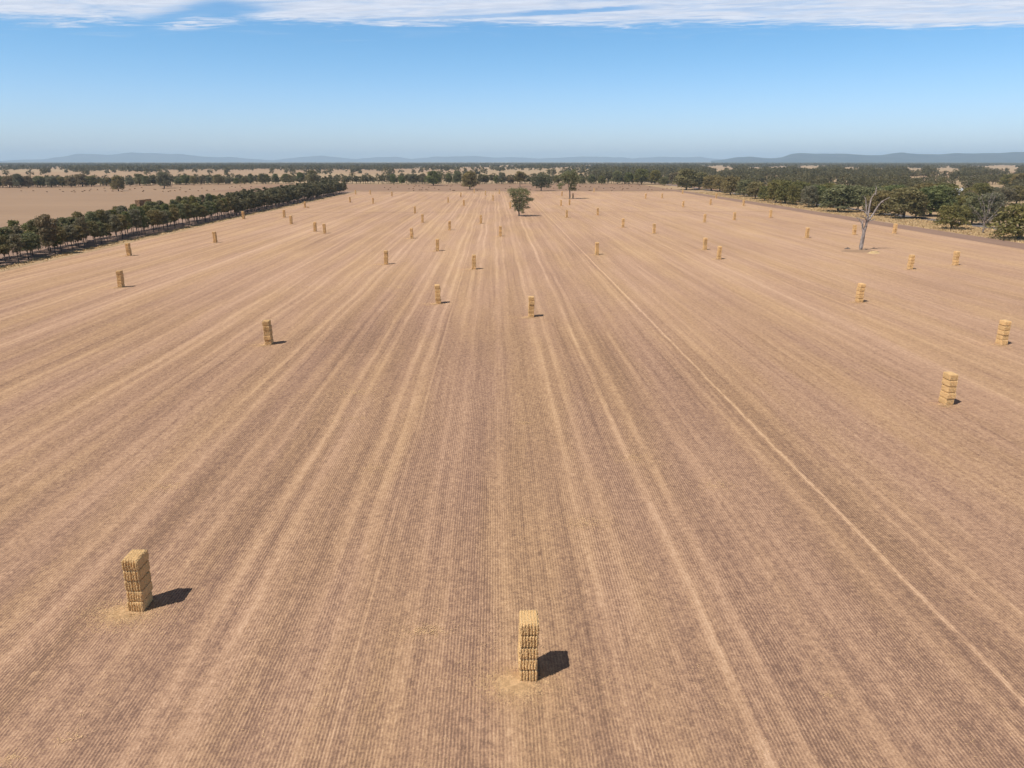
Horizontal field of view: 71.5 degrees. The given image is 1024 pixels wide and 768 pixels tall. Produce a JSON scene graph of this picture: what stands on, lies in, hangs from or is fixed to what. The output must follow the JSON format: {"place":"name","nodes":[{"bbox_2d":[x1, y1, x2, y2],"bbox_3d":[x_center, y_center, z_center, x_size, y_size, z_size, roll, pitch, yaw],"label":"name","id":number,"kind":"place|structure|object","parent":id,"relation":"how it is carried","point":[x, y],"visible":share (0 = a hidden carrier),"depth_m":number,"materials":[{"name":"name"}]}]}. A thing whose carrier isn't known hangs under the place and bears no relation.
{"place":"outdoors","nodes":[
{"label":"outdoors","id":0,"kind":"place"},
{"bbox_2d":[0,184,273,232],"bbox_3d":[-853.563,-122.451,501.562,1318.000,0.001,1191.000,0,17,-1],"label":"paddock","id":1,"kind":"structure","parent":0,"point":[25,205],"depth_m":700.19,"materials":[{"name":"beige plant"}]},
{"bbox_2d":[1,175,14,187],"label":"gum tree","id":2,"kind":"object","parent":1,"relation":"on","point":[9,180],"visible":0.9,"depth_m":926.94,"materials":[{"name":"green plant"}]},
{"bbox_2d":[12,173,23,186],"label":"gum tree","id":3,"kind":"object","parent":1,"relation":"on","point":[17,179],"visible":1,"depth_m":917.85,"materials":[{"name":"green plant"}]},
{"bbox_2d":[21,175,34,187],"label":"gum tree","id":4,"kind":"object","parent":1,"relation":"on","point":[29,181],"visible":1,"depth_m":926.47,"materials":[{"name":"green plant"}]},
{"bbox_2d":[32,175,46,186],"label":"gum tree","id":5,"kind":"object","parent":1,"relation":"on","point":[38,180],"visible":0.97,"depth_m":941.92,"materials":[{"name":"green plant"}]},
{"bbox_2d":[44,176,58,187],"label":"gum tree","id":6,"kind":"object","parent":1,"relation":"on","point":[51,181],"visible":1,"depth_m":937.91,"materials":[{"name":"green plant"}]},
{"bbox_2d":[64,176,77,186],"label":"gum tree","id":7,"kind":"object","parent":1,"relation":"on","point":[70,180],"visible":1,"depth_m":945.83,"materials":[{"name":"green plant"}]},
{"bbox_2d":[74,173,88,186],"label":"gum tree","id":8,"kind":"object","parent":1,"relation":"on","point":[82,182],"visible":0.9,"depth_m":965.32,"materials":[{"name":"green plant"}]},
{"bbox_2d":[84,175,97,186],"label":"gum tree","id":9,"kind":"object","parent":1,"relation":"on","point":[92,180],"visible":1,"depth_m":969.60,"materials":[{"name":"green plant"}]},
{"bbox_2d":[109,175,124,190],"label":"gum tree","id":10,"kind":"object","parent":1,"relation":"on","point":[117,181],"visible":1,"depth_m":824.12,"materials":[{"name":"green plant"}]},
{"bbox_2d":[154,171,172,187],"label":"gum tree","id":11,"kind":"object","parent":1,"relation":"on","point":[161,177],"visible":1,"depth_m":910.38,"materials":[{"name":"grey plant"}]},
{"bbox_2d":[0,152,355,161],"bbox_3d":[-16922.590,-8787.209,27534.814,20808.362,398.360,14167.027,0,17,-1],"label":"hills","id":12,"kind":"structure","parent":0,"point":[139,157],"depth_m":28761.18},
{"bbox_2d":[0,191,358,271],"bbox_3d":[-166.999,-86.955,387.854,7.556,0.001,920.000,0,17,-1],"label":"track","id":13,"kind":"structure","parent":0,"point":[68,255],"depth_m":302.09,"materials":[{"name":"brown soil"}]},
{"bbox_2d":[0,197,332,270],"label":"dry grass","id":14,"kind":"structure","parent":13,"relation":"on","point":[98,247],"depth_m":307.87,"materials":[{"name":"beige plant"}]},
{"bbox_2d":[389,191,509,191],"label":"track","id":15,"kind":"structure","parent":0,"point":[448,191],"depth_m":813.62,"materials":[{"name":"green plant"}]},
{"bbox_2d":[207,184,765,191],"bbox_3d":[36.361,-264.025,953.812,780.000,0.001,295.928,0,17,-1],"label":"paddock","id":16,"kind":"structure","parent":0,"point":[434,187],"depth_m":941.28,"materials":[{"name":"beige plant"}]},
{"bbox_2d":[305,170,318,181],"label":"gum tree","id":17,"kind":"object","parent":16,"relation":"on","point":[312,174],"visible":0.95,"depth_m":1069.55,"materials":[{"name":"green plant"}]},
{"bbox_2d":[20,184,671,191],"bbox_3d":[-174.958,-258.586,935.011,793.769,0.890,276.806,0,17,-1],"label":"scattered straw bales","id":18,"kind":"object","parent":16,"relation":"on","point":[384,187],"visible":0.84,"depth_m":870.34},
{"bbox_2d":[424,170,441,184],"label":"gum tree","id":19,"kind":"object","parent":16,"relation":"on","point":[432,176],"visible":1,"depth_m":1014.28,"materials":[{"name":"green plant"}]},
{"bbox_2d":[461,171,479,188],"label":"gum tree","id":20,"kind":"object","parent":16,"relation":"on","point":[469,177],"visible":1,"depth_m":873.20,"materials":[{"name":"green plant"}]},
{"bbox_2d":[513,171,525,181],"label":"gum tree","id":21,"kind":"object","parent":16,"relation":"on","point":[520,175],"visible":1,"depth_m":953.55,"materials":[{"name":"green plant"}]},
{"bbox_2d":[530,172,552,190],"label":"gum tree","id":22,"kind":"object","parent":16,"relation":"on","point":[539,181],"visible":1,"depth_m":825.91,"materials":[{"name":"green plant"}]},
{"bbox_2d":[609,171,622,183],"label":"gum tree","id":23,"kind":"object","parent":16,"relation":"on","point":[617,176],"visible":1,"depth_m":1074.68,"materials":[{"name":"green plant"}]},
{"bbox_2d":[633,168,649,183],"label":"gum tree","id":24,"kind":"object","parent":16,"relation":"on","point":[643,174],"visible":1,"depth_m":1058.94,"materials":[{"name":"green plant"}]},
{"bbox_2d":[646,170,661,184],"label":"gum tree","id":25,"kind":"object","parent":16,"relation":"on","point":[655,176],"visible":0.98,"depth_m":1049.40,"materials":[{"name":"green plant"}]},
{"bbox_2d":[672,168,701,189],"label":"gum tree","id":26,"kind":"object","parent":16,"relation":"on","point":[690,178],"visible":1,"depth_m":853.42,"materials":[{"name":"green plant"}]},
{"bbox_2d":[701,175,719,190],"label":"gum tree","id":27,"kind":"object","parent":16,"relation":"on","point":[708,182],"visible":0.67,"depth_m":826.69,"materials":[{"name":"green plant"}]},
{"bbox_2d":[279,156,722,161],"bbox_3d":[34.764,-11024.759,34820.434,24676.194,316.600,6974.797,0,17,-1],"label":"hills","id":28,"kind":"structure","parent":0,"point":[516,159],"depth_m":34496.64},
{"bbox_2d":[0,191,1023,767],"bbox_3d":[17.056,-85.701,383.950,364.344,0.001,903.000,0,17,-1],"label":"field","id":29,"kind":"structure","parent":0,"point":[752,327],"depth_m":74.50,"materials":[{"name":"brown soil"}]},
{"bbox_2d":[127,591,152,612],"bbox_3d":[-28.746,16.780,54.997,1.263,0.917,1.778,0,17,-1],"label":"straw bale","id":30,"kind":"object","parent":29,"relation":"on","point":[138,606],"visible":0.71,"depth_m":54.28},
{"bbox_2d":[126,580,152,601],"bbox_3d":[-28.675,15.903,54.767,1.296,0.918,1.759,0,17,-1],"label":"straw bale","id":31,"kind":"object","parent":30,"relation":"on","point":[141,596],"visible":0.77,"depth_m":54.06},
{"bbox_2d":[124,570,150,591],"bbox_3d":[-28.654,15.044,54.481,1.293,0.918,1.719,0,17,0],"label":"straw bale","id":32,"kind":"object","parent":31,"relation":"on","point":[141,584],"visible":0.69,"depth_m":53.80},
{"bbox_2d":[123,560,149,581],"bbox_3d":[-28.605,14.184,54.201,1.248,0.918,1.836,-1,17,-2],"label":"straw bale","id":33,"kind":"object","parent":32,"relation":"on","point":[139,574],"visible":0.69,"depth_m":53.47},
{"bbox_2d":[121,549,148,570],"bbox_3d":[-28.586,13.328,53.906,1.317,0.917,1.869,0,17,-1],"label":"straw bale","id":34,"kind":"object","parent":33,"relation":"on","point":[134,560],"visible":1,"depth_m":53.36},
{"bbox_2d":[0,198,1020,767],"bbox_3d":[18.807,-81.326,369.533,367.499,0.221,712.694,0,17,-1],"label":"loose straw","id":35,"kind":"object","parent":29,"relation":"on","point":[516,684],"visible":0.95,"depth_m":52.87,"materials":[{"name":"beige plant"}]},
{"bbox_2d":[506,186,533,215],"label":"gum tree","id":36,"kind":"object","parent":29,"relation":"on","point":[522,191],"visible":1,"depth_m":443.67,"materials":[{"name":"green plant"}]},
{"bbox_2d":[519,669,537,680],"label":"straw bale","id":37,"kind":"object","parent":29,"relation":"on","point":[527,675],"visible":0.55,"depth_m":46.93},
{"bbox_2d":[517,647,536,670],"bbox_3d":[1.032,18.200,47.425,1.304,0.919,1.728,0,17,-1],"label":"straw bale","id":38,"kind":"object","parent":37,"relation":"on","point":[527,664],"visible":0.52,"depth_m":46.64},
{"bbox_2d":[518,635,537,658],"bbox_3d":[1.061,17.350,47.112,1.318,0.919,1.736,0,17,-1],"label":"straw bale","id":39,"kind":"object","parent":38,"relation":"on","point":[529,653],"visible":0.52,"depth_m":46.34},
{"bbox_2d":[518,627,538,647],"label":"straw bale","id":40,"kind":"object","parent":39,"relation":"on","point":[529,641],"visible":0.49,"depth_m":46.06},
{"bbox_2d":[519,610,539,635],"bbox_3d":[1.110,15.617,46.588,1.312,0.919,1.755,0,17,-1],"label":"straw bale","id":41,"kind":"object","parent":40,"relation":"on","point":[528,622],"visible":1,"depth_m":45.98},
{"bbox_2d":[556,169,579,198],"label":"gum tree","id":42,"kind":"object","parent":29,"relation":"on","point":[570,175],"visible":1,"depth_m":650.33,"materials":[{"name":"green plant"}]},
{"bbox_2d":[856,186,889,249],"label":"dead tree","id":43,"kind":"object","parent":29,"relation":"on","point":[864,228],"visible":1,"depth_m":273.09,"materials":[{"name":"grey wood"}]},
{"bbox_2d":[938,396,953,404],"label":"straw bale","id":44,"kind":"object","parent":29,"relation":"on","point":[942,400],"visible":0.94,"depth_m":100.51},
{"bbox_2d":[940,390,955,398],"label":"straw bale","id":45,"kind":"object","parent":44,"relation":"on","point":[944,394],"visible":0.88,"depth_m":100.17},
{"bbox_2d":[941,384,956,392],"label":"straw bale","id":46,"kind":"object","parent":45,"relation":"on","point":[945,388],"visible":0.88,"depth_m":99.95},
{"bbox_2d":[942,378,957,386],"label":"straw bale","id":47,"kind":"object","parent":46,"relation":"on","point":[946,382],"visible":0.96,"depth_m":99.66},
{"bbox_2d":[943,371,958,380],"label":"straw bale","id":48,"kind":"object","parent":47,"relation":"on","point":[950,376],"visible":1,"depth_m":99.50},
{"bbox_2d":[0,162,1023,248],"bbox_3d":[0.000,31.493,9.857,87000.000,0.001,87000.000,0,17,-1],"label":"ground","id":49,"kind":"structure","parent":0,"point":[244,172],"depth_m":2220.12,"materials":[{"name":"beige soil"}]},
{"bbox_2d":[0,235,11,263],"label":"gum tree","id":50,"kind":"object","parent":49,"relation":"on","point":[5,248],"visible":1,"depth_m":236.94,"materials":[{"name":"green plant"}]},
{"bbox_2d":[0,227,13,258],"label":"gum tree","id":51,"kind":"object","parent":49,"relation":"on","point":[3,230],"visible":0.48,"depth_m":249.37,"materials":[{"name":"green plant"}]},
{"bbox_2d":[6,233,25,261],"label":"gum tree","id":52,"kind":"object","parent":49,"relation":"on","point":[16,247],"visible":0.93,"depth_m":242.47,"materials":[{"name":"green plant"}]},
{"bbox_2d":[8,225,25,256],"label":"gum tree","id":53,"kind":"object","parent":49,"relation":"on","point":[16,229],"visible":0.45,"depth_m":253.75,"materials":[{"name":"green plant"}]},
{"bbox_2d":[18,233,36,258],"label":"gum tree","id":54,"kind":"object","parent":49,"relation":"on","point":[26,239],"visible":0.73,"depth_m":248.89,"materials":[{"name":"green plant"}]},
{"bbox_2d":[22,232,42,256],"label":"gum tree","id":55,"kind":"object","parent":49,"relation":"on","point":[37,246],"visible":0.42,"depth_m":254.72,"materials":[{"name":"green plant"}]},
{"bbox_2d":[25,219,40,252],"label":"gum tree","id":56,"kind":"object","parent":49,"relation":"on","point":[30,225],"visible":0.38,"depth_m":263.43,"materials":[{"name":"green plant"}]},
{"bbox_2d":[32,214,59,253],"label":"gum tree","id":57,"kind":"object","parent":49,"relation":"on","point":[43,220],"visible":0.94,"depth_m":259.63,"materials":[{"name":"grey plant"}]},
{"bbox_2d":[38,227,54,254],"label":"gum tree","id":58,"kind":"object","parent":49,"relation":"on","point":[46,242],"visible":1,"depth_m":259.87,"materials":[{"name":"green plant"}]},
{"bbox_2d":[51,226,68,251],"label":"gum tree","id":59,"kind":"object","parent":49,"relation":"on","point":[62,235],"visible":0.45,"depth_m":270.71,"materials":[{"name":"green plant"}]},
{"bbox_2d":[57,217,69,247],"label":"gum tree","id":60,"kind":"object","parent":49,"relation":"on","point":[65,222],"visible":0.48,"depth_m":280.09,"materials":[{"name":"green plant"}]},
{"bbox_2d":[63,225,81,248],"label":"gum tree","id":61,"kind":"object","parent":49,"relation":"on","point":[72,237],"visible":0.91,"depth_m":274.90,"materials":[{"name":"green plant"}]},
{"bbox_2d":[67,225,86,247],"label":"gum tree","id":62,"kind":"object","parent":49,"relation":"on","point":[80,231],"visible":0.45,"depth_m":281.71,"materials":[{"name":"green plant"}]},
{"bbox_2d":[72,217,89,246],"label":"gum tree","id":63,"kind":"object","parent":49,"relation":"on","point":[80,221],"visible":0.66,"depth_m":284.83,"materials":[{"name":"green plant"}]},
{"bbox_2d":[85,211,101,227],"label":"gum tree","id":64,"kind":"object","parent":49,"relation":"on","point":[91,215],"visible":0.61,"depth_m":300.10,"materials":[{"name":"green plant"}]},
{"bbox_2d":[86,220,102,244],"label":"gum tree","id":65,"kind":"object","parent":49,"relation":"on","point":[93,232],"visible":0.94,"depth_m":291.14,"materials":[{"name":"green plant"}]},
{"bbox_2d":[95,209,106,240],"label":"gum tree","id":66,"kind":"object","parent":49,"relation":"on","point":[99,214],"visible":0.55,"depth_m":306.08,"materials":[{"name":"green plant"}]},
{"bbox_2d":[94,222,107,242],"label":"gum tree","id":67,"kind":"object","parent":49,"relation":"on","point":[100,225],"visible":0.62,"depth_m":297.42,"materials":[{"name":"green plant"}]},
{"bbox_2d":[108,214,122,240],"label":"gum tree","id":68,"kind":"object","parent":49,"relation":"on","point":[116,227],"visible":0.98,"depth_m":307.55,"materials":[{"name":"green plant"}]},
{"bbox_2d":[114,214,129,238],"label":"gum tree","id":69,"kind":"object","parent":49,"relation":"on","point":[123,220],"visible":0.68,"depth_m":313.12,"materials":[{"name":"green plant"}]},
{"bbox_2d":[121,211,132,237],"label":"gum tree","id":70,"kind":"object","parent":49,"relation":"on","point":[128,217],"visible":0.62,"depth_m":318.95,"materials":[{"name":"green plant"}]},
{"bbox_2d":[128,209,142,235],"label":"gum tree","id":71,"kind":"object","parent":49,"relation":"on","point":[136,220],"visible":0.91,"depth_m":324.80,"materials":[{"name":"green plant"}]},
{"bbox_2d":[145,210,160,232],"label":"gum tree","id":72,"kind":"object","parent":49,"relation":"on","point":[153,217],"visible":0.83,"depth_m":341.11,"materials":[{"name":"green plant"}]},
{"bbox_2d":[168,207,180,228],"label":"gum tree","id":73,"kind":"object","parent":49,"relation":"on","point":[175,216],"visible":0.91,"depth_m":362.90,"materials":[{"name":"green plant"}]},
{"bbox_2d":[0,191,359,265],"bbox_3d":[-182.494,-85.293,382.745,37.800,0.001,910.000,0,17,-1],"label":"leaf litter","id":74,"kind":"object","parent":49,"relation":"on","point":[12,260],"visible":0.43,"depth_m":326.83,"materials":[{"name":"brown plant"}]},
{"bbox_2d":[176,203,187,226],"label":"gum tree","id":75,"kind":"object","parent":49,"relation":"on","point":[180,207],"visible":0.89,"depth_m":373.32,"materials":[{"name":"green plant"}]},
{"bbox_2d":[0,162,1023,216],"bbox_3d":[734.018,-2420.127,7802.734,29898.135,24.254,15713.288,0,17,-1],"label":"woods","id":76,"kind":"object","parent":49,"relation":"on","point":[868,174],"visible":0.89,"depth_m":1546.06,"materials":[{"name":"green plant"}]},
{"bbox_2d":[712,176,725,191],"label":"bushy tree","id":77,"kind":"object","parent":49,"relation":"on","point":[717,183],"visible":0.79,"depth_m":807.76,"materials":[{"name":"green plant"}]},
{"bbox_2d":[960,195,991,224],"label":"gum tree","id":78,"kind":"object","parent":49,"relation":"on","point":[974,201],"visible":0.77,"depth_m":382.72,"materials":[{"name":"green plant"}]},
{"bbox_2d":[997,173,1014,184],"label":"gum tree","id":79,"kind":"object","parent":49,"relation":"on","point":[1005,179],"visible":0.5,"depth_m":970.12,"materials":[{"name":"green plant"}]},
{"bbox_2d":[1006,185,1023,203],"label":"gum tree","id":80,"kind":"object","parent":49,"relation":"on","point":[1019,191],"visible":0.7,"depth_m":570.03,"materials":[{"name":"green plant"}]},
{"bbox_2d":[0,0,1023,160],"label":"sky","id":81,"kind":"structure","parent":0,"point":[249,79],"materials":[{"name":"blue"}]},
{"bbox_2d":[647,181,996,228],"bbox_3d":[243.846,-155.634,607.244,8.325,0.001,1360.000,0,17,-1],"label":"road","id":82,"kind":"structure","parent":0,"point":[861,209],"depth_m":452.79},
{"bbox_2d":[641,184,1023,243],"bbox_3d":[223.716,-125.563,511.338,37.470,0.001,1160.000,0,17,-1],"label":"verge","id":83,"kind":"structure","parent":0,"point":[678,188],"depth_m":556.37,"materials":[{"name":"beige plant"}]},
{"bbox_2d":[720,176,740,194],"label":"gum tree","id":84,"kind":"object","parent":83,"relation":"on","point":[729,184],"visible":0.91,"depth_m":720.21,"materials":[{"name":"green plant"}]},
{"bbox_2d":[735,179,752,196],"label":"gum tree","id":85,"kind":"object","parent":83,"relation":"on","point":[743,184],"visible":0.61,"depth_m":685.85,"materials":[{"name":"green plant"}]},
{"bbox_2d":[746,181,765,198],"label":"gum tree","id":86,"kind":"object","parent":83,"relation":"on","point":[753,187],"visible":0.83,"depth_m":647.06,"materials":[{"name":"green plant"}]},
{"bbox_2d":[758,186,770,199],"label":"bushy tree","id":87,"kind":"object","parent":83,"relation":"on","point":[762,191],"visible":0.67,"depth_m":612.81,"materials":[{"name":"green plant"}]},
{"bbox_2d":[765,179,786,202],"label":"gum tree","id":88,"kind":"object","parent":83,"relation":"on","point":[772,189],"visible":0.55,"depth_m":587.78,"materials":[{"name":"green plant"}]},
{"bbox_2d":[774,180,796,203],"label":"gum tree","id":89,"kind":"object","parent":83,"relation":"on","point":[783,190],"visible":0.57,"depth_m":571.20,"materials":[{"name":"green plant"}]},
{"bbox_2d":[786,183,801,203],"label":"bushy tree","id":90,"kind":"object","parent":83,"relation":"on","point":[793,195],"visible":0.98,"depth_m":557.20,"materials":[{"name":"green plant"}]},
{"bbox_2d":[799,184,818,206],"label":"gum tree","id":91,"kind":"object","parent":83,"relation":"on","point":[810,198],"visible":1,"depth_m":527.29,"materials":[{"name":"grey plant"}]},
{"bbox_2d":[807,184,826,206],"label":"gum tree","id":92,"kind":"object","parent":83,"relation":"on","point":[821,189],"visible":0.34,"depth_m":533.79,"materials":[{"name":"green plant"}]},
{"bbox_2d":[818,184,861,211],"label":"gum tree","id":93,"kind":"object","parent":83,"relation":"on","point":[841,194],"visible":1,"depth_m":477.04,"materials":[{"name":"green plant"}]},
{"bbox_2d":[857,185,884,211],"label":"gum tree","id":94,"kind":"object","parent":83,"relation":"on","point":[867,191],"visible":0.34,"depth_m":469.14,"materials":[{"name":"green plant"}]},
{"bbox_2d":[863,189,893,214],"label":"gum tree","id":95,"kind":"object","parent":83,"relation":"on","point":[879,196],"visible":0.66,"depth_m":447.05,"materials":[{"name":"green plant"}]},
{"bbox_2d":[882,186,929,217],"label":"gum tree","id":96,"kind":"object","parent":83,"relation":"on","point":[905,193],"visible":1,"depth_m":422.50,"materials":[{"name":"green plant"}]},
{"bbox_2d":[932,204,971,228],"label":"bushy tree","id":97,"kind":"object","parent":83,"relation":"on","point":[951,215],"visible":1,"depth_m":357.29,"materials":[{"name":"green plant"}]},
{"bbox_2d":[972,192,1001,231],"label":"dead tree","id":98,"kind":"object","parent":83,"relation":"on","point":[984,222],"visible":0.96,"depth_m":338.95,"materials":[{"name":"grey wood"}]},
{"bbox_2d":[983,202,1023,239],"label":"bushy tree","id":99,"kind":"object","parent":83,"relation":"on","point":[1012,217],"visible":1,"depth_m":310.53,"materials":[{"name":"green plant"}]},
{"bbox_2d":[664,189,1023,248],"bbox_3d":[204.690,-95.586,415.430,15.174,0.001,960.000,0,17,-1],"label":"dirt track","id":100,"kind":"object","parent":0,"point":[977,238],"visible":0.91,"depth_m":382.24,"materials":[{"name":"soil"}]},
{"bbox_2d":[711,152,1023,162],"bbox_3d":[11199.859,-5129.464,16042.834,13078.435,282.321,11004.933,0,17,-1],"label":"hills","id":101,"kind":"structure","parent":0,"point":[1009,157],"depth_m":16644.59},
{"bbox_2d":[733,192,1022,228],"bbox_3d":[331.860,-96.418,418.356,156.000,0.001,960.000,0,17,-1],"label":"verge","id":102,"kind":"structure","parent":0,"point":[934,215],"depth_m":454.03,"materials":[{"name":"beige plant"}]},
{"bbox_2d":[911,182,936,206],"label":"gum tree","id":103,"kind":"object","parent":102,"relation":"on","point":[921,185],"visible":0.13,"depth_m":486.89,"materials":[{"name":"green plant"}]},
{"bbox_2d":[918,184,960,215],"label":"gum tree","id":104,"kind":"object","parent":102,"relation":"on","point":[939,195],"visible":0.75,"depth_m":440.38,"materials":[{"name":"green plant"}]},
{"bbox_2d":[935,182,962,201],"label":"gum tree","id":105,"kind":"object","parent":102,"relation":"on","point":[956,188],"visible":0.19,"depth_m":492.47,"materials":[{"name":"green plant"}]},
{"bbox_2d":[972,182,993,196],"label":"gum tree","id":106,"kind":"object","parent":102,"relation":"on","point":[982,188],"visible":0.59,"depth_m":579.04,"materials":[{"name":"green plant"}]},
{"bbox_2d":[973,191,1007,223],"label":"gum tree","id":107,"kind":"object","parent":102,"relation":"on","point":[998,200],"visible":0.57,"depth_m":381.77,"materials":[{"name":"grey plant"}]},
{"bbox_2d":[994,186,1017,202],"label":"gum tree","id":108,"kind":"object","parent":102,"relation":"on","point":[1010,192],"visible":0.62,"depth_m":565.46,"materials":[{"name":"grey plant"}]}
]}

